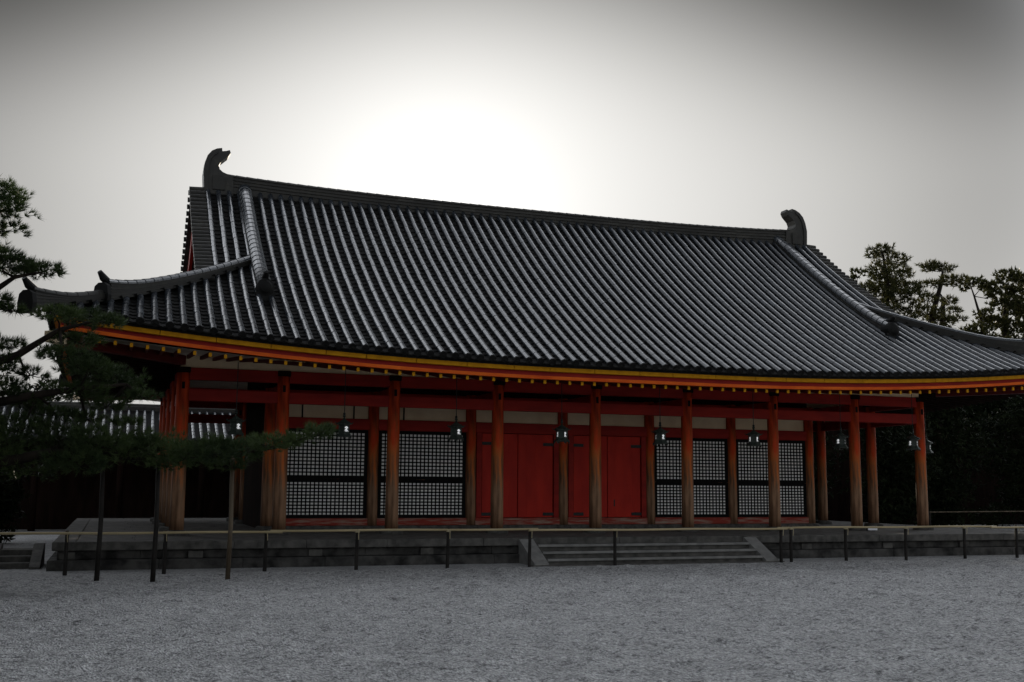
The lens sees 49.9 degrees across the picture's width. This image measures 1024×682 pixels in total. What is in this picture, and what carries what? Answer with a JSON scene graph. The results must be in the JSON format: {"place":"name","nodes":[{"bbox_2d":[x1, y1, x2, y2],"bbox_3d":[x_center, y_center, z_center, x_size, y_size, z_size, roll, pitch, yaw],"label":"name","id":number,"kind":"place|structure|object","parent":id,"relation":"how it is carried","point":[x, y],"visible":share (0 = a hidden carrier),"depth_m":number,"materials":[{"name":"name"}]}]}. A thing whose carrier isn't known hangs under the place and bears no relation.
{"place":"outdoors","nodes":[
{"label":"outdoors","id":0,"kind":"place"},
{"bbox_2d":[0,524,1023,681],"bbox_3d":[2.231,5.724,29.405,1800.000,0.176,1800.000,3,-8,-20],"label":"ground","id":1,"kind":"structure","parent":0,"point":[916,619],"depth_m":14.59,"materials":[{"name":"grey gravel"}]},
{"bbox_2d":[0,356,17,395],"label":"evergreen tree","id":2,"kind":"object","parent":1,"relation":"on","point":[3,375],"visible":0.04,"depth_m":46.79,"materials":[{"name":"green plant"}]},
{"bbox_2d":[0,543,44,568],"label":"stone steps","id":3,"kind":"structure","parent":1,"relation":"on","point":[23,558],"depth_m":23.25,"materials":[{"name":"stone"}]},
{"bbox_2d":[27,371,72,401],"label":"evergreen tree","id":4,"kind":"object","parent":1,"relation":"on","point":[37,388],"visible":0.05,"depth_m":48.21,"materials":[{"name":"green plant"}]},
{"bbox_2d":[94,468,104,580],"bbox_3d":[-7.523,3.301,20.075,0.108,2.371,0.642,3,-8,-16],"label":"prop pole","id":5,"kind":"object","parent":1,"relation":"on","point":[99,534],"visible":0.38,"depth_m":20.04,"materials":[{"name":"brown wood"}]},
{"bbox_2d":[0,401,234,530],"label":"roofed corridor","id":6,"kind":"object","parent":1,"relation":"on","point":[65,501],"visible":0.12,"depth_m":42.97,"materials":[{"name":"wood"}]},
{"bbox_2d":[150,460,159,581],"bbox_3d":[-6.610,3.351,20.400,0.108,2.371,0.642,3,-8,-16],"label":"prop pole","id":7,"kind":"object","parent":1,"relation":"on","point":[155,538],"visible":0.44,"depth_m":20.36,"materials":[{"name":"brown wood"}]},
{"bbox_2d":[0,174,337,482],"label":"pine tree","id":8,"kind":"object","parent":1,"relation":"on","point":[175,453],"visible":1,"depth_m":19.94,"materials":[{"name":"green plant"}]},
{"bbox_2d":[225,456,234,579],"bbox_3d":[-5.332,3.385,20.805,0.108,2.431,0.642,3,-8,-16],"label":"prop pole","id":9,"kind":"object","parent":1,"relation":"on","point":[229,539],"visible":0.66,"depth_m":20.76,"materials":[{"name":"brown wood"}]},
{"bbox_2d":[0,525,1023,575],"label":"bamboo fence","id":10,"kind":"object","parent":1,"relation":"on","point":[266,532],"visible":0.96,"depth_m":24.51,"materials":[{"name":"wood"}]},
{"bbox_2d":[46,518,1023,570],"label":"stone platform","id":11,"kind":"structure","parent":1,"relation":"on","point":[324,549],"depth_m":26.01,"materials":[{"name":"stone"}]},
{"bbox_2d":[17,148,1023,535],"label":"shrine hall","id":12,"kind":"structure","parent":11,"relation":"on","point":[425,322],"depth_m":30.50,"materials":[{"name":"tile"}]},
{"bbox_2d":[226,362,245,435],"bbox_3d":[-6.421,1.354,25.654,0.432,1.731,0.498,-6,-10,42],"label":"hanging lantern","id":13,"kind":"object","parent":12,"relation":"hanging from","point":[235,421],"visible":0.98,"depth_m":25.49,"materials":[{"name":"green metal"}]},
{"bbox_2d":[335,369,352,438],"bbox_3d":[-4.030,1.484,26.504,0.498,1.731,0.432,6,-10,-38],"label":"hanging lantern","id":14,"kind":"object","parent":12,"relation":"hanging from","point":[344,424],"visible":0.98,"depth_m":26.33,"materials":[{"name":"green metal"}]},
{"bbox_2d":[447,377,464,440],"bbox_3d":[-1.386,1.629,27.444,0.498,1.731,0.432,7,-10,-40],"label":"hanging lantern","id":15,"kind":"object","parent":12,"relation":"hanging from","point":[456,427],"visible":0.98,"depth_m":27.27,"materials":[{"name":"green metal"}]},
{"bbox_2d":[481,433,517,516],"bbox_3d":[-0.369,3.808,31.165,1.087,2.350,0.098,3,-8,-20],"label":"door","id":16,"kind":"structure","parent":12,"relation":"in","point":[510,447],"depth_m":31.15,"materials":[{"name":"paint"}]},
{"bbox_2d":[517,434,553,516],"bbox_3d":[0.678,3.865,31.537,1.087,2.350,0.098,3,-8,-20],"label":"door","id":17,"kind":"structure","parent":12,"relation":"in","point":[534,452],"depth_m":31.50,"materials":[{"name":"paint"}]},
{"bbox_2d":[552,383,570,443],"bbox_3d":[1.286,1.775,28.393,0.432,1.731,0.498,-6,-10,39],"label":"hanging lantern","id":18,"kind":"object","parent":12,"relation":"hanging from","point":[561,429],"visible":0.99,"depth_m":28.22,"materials":[{"name":"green metal"}]},
{"bbox_2d":[574,436,606,516],"bbox_3d":[2.266,3.952,32.101,1.087,2.350,0.098,3,-8,-20],"label":"door","id":19,"kind":"structure","parent":12,"relation":"in","point":[581,443],"depth_m":32.04,"materials":[{"name":"paint"}]},
{"bbox_2d":[607,436,641,516],"bbox_3d":[3.313,4.009,32.473,1.087,2.350,0.098,3,-8,-20],"label":"door","id":20,"kind":"structure","parent":12,"relation":"in","point":[623,453],"depth_m":32.43,"materials":[{"name":"paint"}]},
{"bbox_2d":[651,388,668,445],"bbox_3d":[3.950,1.920,29.340,0.498,1.731,0.432,6,-10,-38],"label":"hanging lantern","id":21,"kind":"object","parent":12,"relation":"hanging from","point":[660,435],"visible":0.99,"depth_m":29.16,"materials":[{"name":"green metal"}]},
{"bbox_2d":[745,392,762,447],"bbox_3d":[6.650,2.068,30.299,0.432,1.731,0.497,-7,-10,44],"label":"hanging lantern","id":22,"kind":"object","parent":12,"relation":"hanging from","point":[753,437],"visible":1,"depth_m":30.14,"materials":[{"name":"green metal"}]},
{"bbox_2d":[832,394,849,449],"bbox_3d":[9.332,2.214,31.253,0.432,1.731,0.498,-4,-9,30],"label":"hanging lantern","id":23,"kind":"object","parent":12,"relation":"hanging from","point":[840,437],"visible":1,"depth_m":31.09,"materials":[{"name":"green metal"}]},
{"bbox_2d":[904,394,921,450],"bbox_3d":[11.685,2.343,32.089,0.432,1.731,0.498,-5,-9,36],"label":"hanging lantern","id":24,"kind":"object","parent":12,"relation":"hanging from","point":[912,439],"visible":1,"depth_m":31.93,"materials":[{"name":"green metal"}]},
{"bbox_2d":[924,402,933,453],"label":"hanging lantern","id":25,"kind":"object","parent":12,"relation":"hanging from","point":[928,443],"visible":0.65,"depth_m":34.81,"materials":[{"name":"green metal"}]},
{"bbox_2d":[813,421,849,519],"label":"evergreen tree","id":26,"kind":"object","parent":1,"relation":"on","point":[827,438],"visible":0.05,"depth_m":48.70,"materials":[{"name":"green plant"}]},
{"bbox_2d":[876,280,909,305],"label":"pine tree","id":27,"kind":"object","parent":1,"relation":"on","point":[893,301],"visible":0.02,"depth_m":72.91,"materials":[{"name":"green plant"}]},
{"bbox_2d":[858,242,935,323],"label":"pine tree","id":28,"kind":"object","parent":1,"relation":"on","point":[890,285],"visible":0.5,"depth_m":70.16,"materials":[{"name":"green plant"}]},
{"bbox_2d":[833,396,1021,431],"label":"woodland","id":29,"kind":"object","parent":1,"relation":"on","point":[979,409],"depth_m":65.15,"materials":[{"name":"green plant"}]},
{"bbox_2d":[914,257,969,419],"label":"pine tree","id":30,"kind":"object","parent":1,"relation":"on","point":[932,265],"visible":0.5,"depth_m":71.76,"materials":[{"name":"green plant"}]},
{"bbox_2d":[925,294,971,332],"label":"pine tree","id":31,"kind":"object","parent":1,"relation":"on","point":[956,308],"visible":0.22,"depth_m":73.19,"materials":[{"name":"green plant"}]},
{"bbox_2d":[895,406,1007,527],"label":"evergreen tree","id":32,"kind":"object","parent":1,"relation":"on","point":[949,450],"visible":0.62,"depth_m":50.86,"materials":[{"name":"green plant"}]},
{"bbox_2d":[928,511,1023,525],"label":"bamboo rail","id":33,"kind":"object","parent":1,"relation":"on","point":[929,512],"visible":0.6,"depth_m":37.28,"materials":[{"name":"brown wood"}]},
{"bbox_2d":[958,274,1013,338],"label":"broadleaf tree","id":34,"kind":"object","parent":1,"relation":"on","point":[984,327],"visible":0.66,"depth_m":72.84,"materials":[{"name":"plant"}]},
{"bbox_2d":[958,395,1023,527],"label":"evergreen tree","id":35,"kind":"object","parent":1,"relation":"on","point":[1013,468],"visible":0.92,"depth_m":51.84,"materials":[{"name":"green plant"}]},
{"bbox_2d":[979,265,1023,338],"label":"broadleaf tree","id":36,"kind":"object","parent":1,"relation":"on","point":[1014,298],"visible":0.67,"depth_m":73.24,"materials":[{"name":"plant"}]},
{"bbox_2d":[1011,285,1023,338],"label":"broadleaf tree","id":37,"kind":"object","parent":1,"relation":"on","point":[1022,303],"visible":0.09,"depth_m":74.33,"materials":[{"name":"green plant"}]},
{"bbox_2d":[0,0,1023,403],"label":"sky","id":38,"kind":"structure","parent":0,"point":[901,122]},
{"bbox_2d":[849,267,867,282],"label":"broadleaf tree","id":39,"kind":"object","parent":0,"point":[853,276],"visible":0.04,"depth_m":69.86,"materials":[{"name":"green plant"}]},
{"bbox_2d":[866,528,876,530],"bbox_3d":[10.390,5.422,31.791,0.320,0.140,0.140,3,-8,-20],"label":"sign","id":40,"kind":"object","parent":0,"point":[872,529],"visible":0.6,"depth_m":31.74,"materials":[{"name":"white metal"}]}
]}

